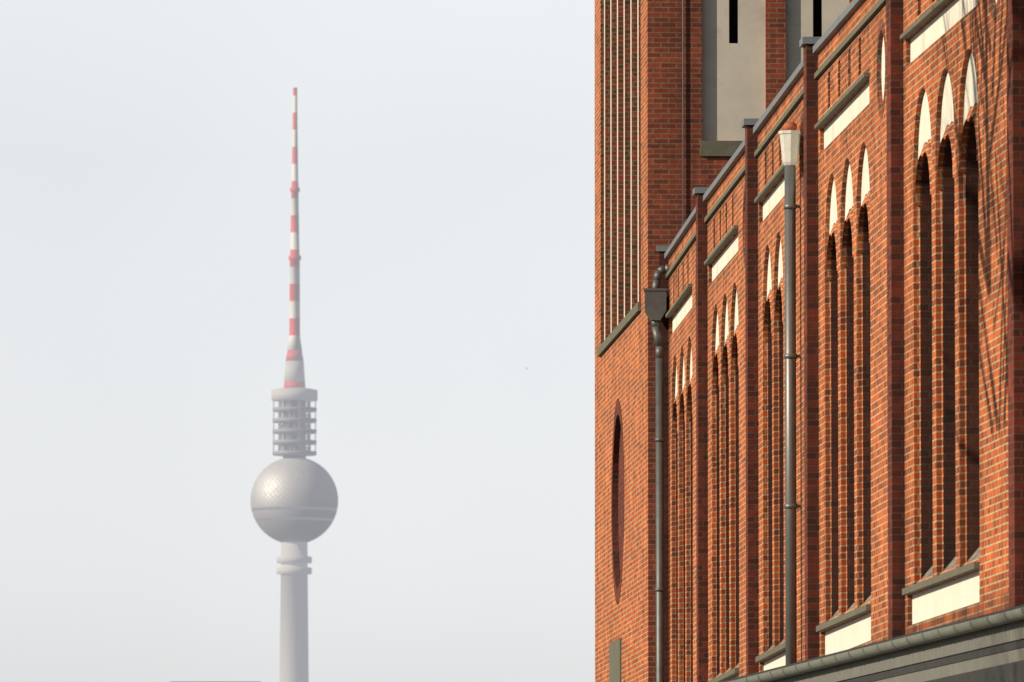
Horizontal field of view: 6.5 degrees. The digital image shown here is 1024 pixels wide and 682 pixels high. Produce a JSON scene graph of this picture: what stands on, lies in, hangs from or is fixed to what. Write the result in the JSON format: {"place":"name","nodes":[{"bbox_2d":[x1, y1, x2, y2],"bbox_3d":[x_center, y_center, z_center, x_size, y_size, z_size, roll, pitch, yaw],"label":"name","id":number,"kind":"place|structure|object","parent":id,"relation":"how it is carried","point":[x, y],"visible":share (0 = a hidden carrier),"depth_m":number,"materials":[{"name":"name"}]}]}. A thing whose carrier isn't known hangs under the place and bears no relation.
{"place":"outdoors","nodes":[
{"label":"outdoors","id":0,"kind":"place"},
{"bbox_2d":[170,681,260,681],"bbox_3d":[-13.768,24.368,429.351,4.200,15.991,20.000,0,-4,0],"label":"distant building","id":1,"kind":"structure","parent":0,"point":[215,681],"depth_m":419.93,"materials":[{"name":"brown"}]},
{"bbox_2d":[0,0,594,681],"label":"sky","id":2,"kind":"structure","parent":0,"point":[446,148],"materials":[{"name":"white"}]},
{"bbox_2d":[595,0,851,681],"bbox_3d":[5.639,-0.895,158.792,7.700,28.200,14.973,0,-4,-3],"label":"tall brick block","id":3,"kind":"structure","parent":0,"point":[684,89],"depth_m":152.37,"materials":[{"name":"red brick"}]},
{"label":"ground","id":4,"kind":"structure","parent":0,"visible":0},
{"bbox_2d":[251,87,337,681],"bbox_3d":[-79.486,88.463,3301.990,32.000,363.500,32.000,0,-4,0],"label":"television tower","id":5,"kind":"structure","parent":4,"relation":"on","point":[294,500],"depth_m":3297.69,"materials":[{"name":"grey concrete"}]},
{"bbox_2d":[656,207,696,681],"bbox_3d":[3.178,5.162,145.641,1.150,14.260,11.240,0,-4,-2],"label":"wall","id":6,"kind":"structure","parent":4,"relation":"on","point":[678,319],"depth_m":147.79,"materials":[{"name":"brick"}]},
{"bbox_2d":[644,264,668,681],"bbox_3d":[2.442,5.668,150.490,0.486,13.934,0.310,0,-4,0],"label":"downpipe","id":7,"kind":"object","parent":6,"relation":"attached to","point":[655,303],"visible":0.98,"depth_m":150.71,"materials":[{"name":"grey metal"}]},
{"bbox_2d":[722,605,1023,681],"bbox_3d":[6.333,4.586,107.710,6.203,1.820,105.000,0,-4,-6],"label":"canopy with gutter","id":8,"kind":"object","parent":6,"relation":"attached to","point":[989,647],"visible":1,"depth_m":96.88,"materials":[{"name":"metal"}]},
{"bbox_2d":[693,139,745,681],"bbox_3d":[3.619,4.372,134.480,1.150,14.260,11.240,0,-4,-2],"label":"wall","id":9,"kind":"structure","parent":4,"relation":"on","point":[720,447],"depth_m":136.70,"materials":[{"name":"brick"}]},
{"bbox_2d":[741,60,804,674],"bbox_3d":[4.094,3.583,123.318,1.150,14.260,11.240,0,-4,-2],"label":"wall","id":10,"kind":"structure","parent":4,"relation":"on","point":[765,376],"depth_m":127.25,"materials":[{"name":"brick"}]},
{"bbox_2d":[778,122,801,664],"bbox_3d":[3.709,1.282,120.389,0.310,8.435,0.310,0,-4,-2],"label":"downpipe","id":11,"kind":"object","parent":10,"relation":"attached to","point":[789,134],"visible":1,"depth_m":120.38,"materials":[{"name":"metal"}]},
{"bbox_2d":[799,0,887,659],"bbox_3d":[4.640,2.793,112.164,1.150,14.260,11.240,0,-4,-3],"label":"wall","id":12,"kind":"structure","parent":4,"relation":"on","point":[845,355],"depth_m":114.17,"materials":[{"name":"brick"}]},
{"bbox_2d":[886,0,1008,638],"bbox_3d":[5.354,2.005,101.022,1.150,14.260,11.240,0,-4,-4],"label":"wall","id":13,"kind":"structure","parent":4,"relation":"on","point":[947,335],"depth_m":102.96,"materials":[{"name":"brick"}]},
{"bbox_2d":[1006,0,1023,607],"bbox_3d":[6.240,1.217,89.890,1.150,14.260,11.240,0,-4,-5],"label":"wall","id":14,"kind":"structure","parent":4,"relation":"on","point":[1015,137],"depth_m":95.18,"materials":[{"name":"brick"}]}
]}

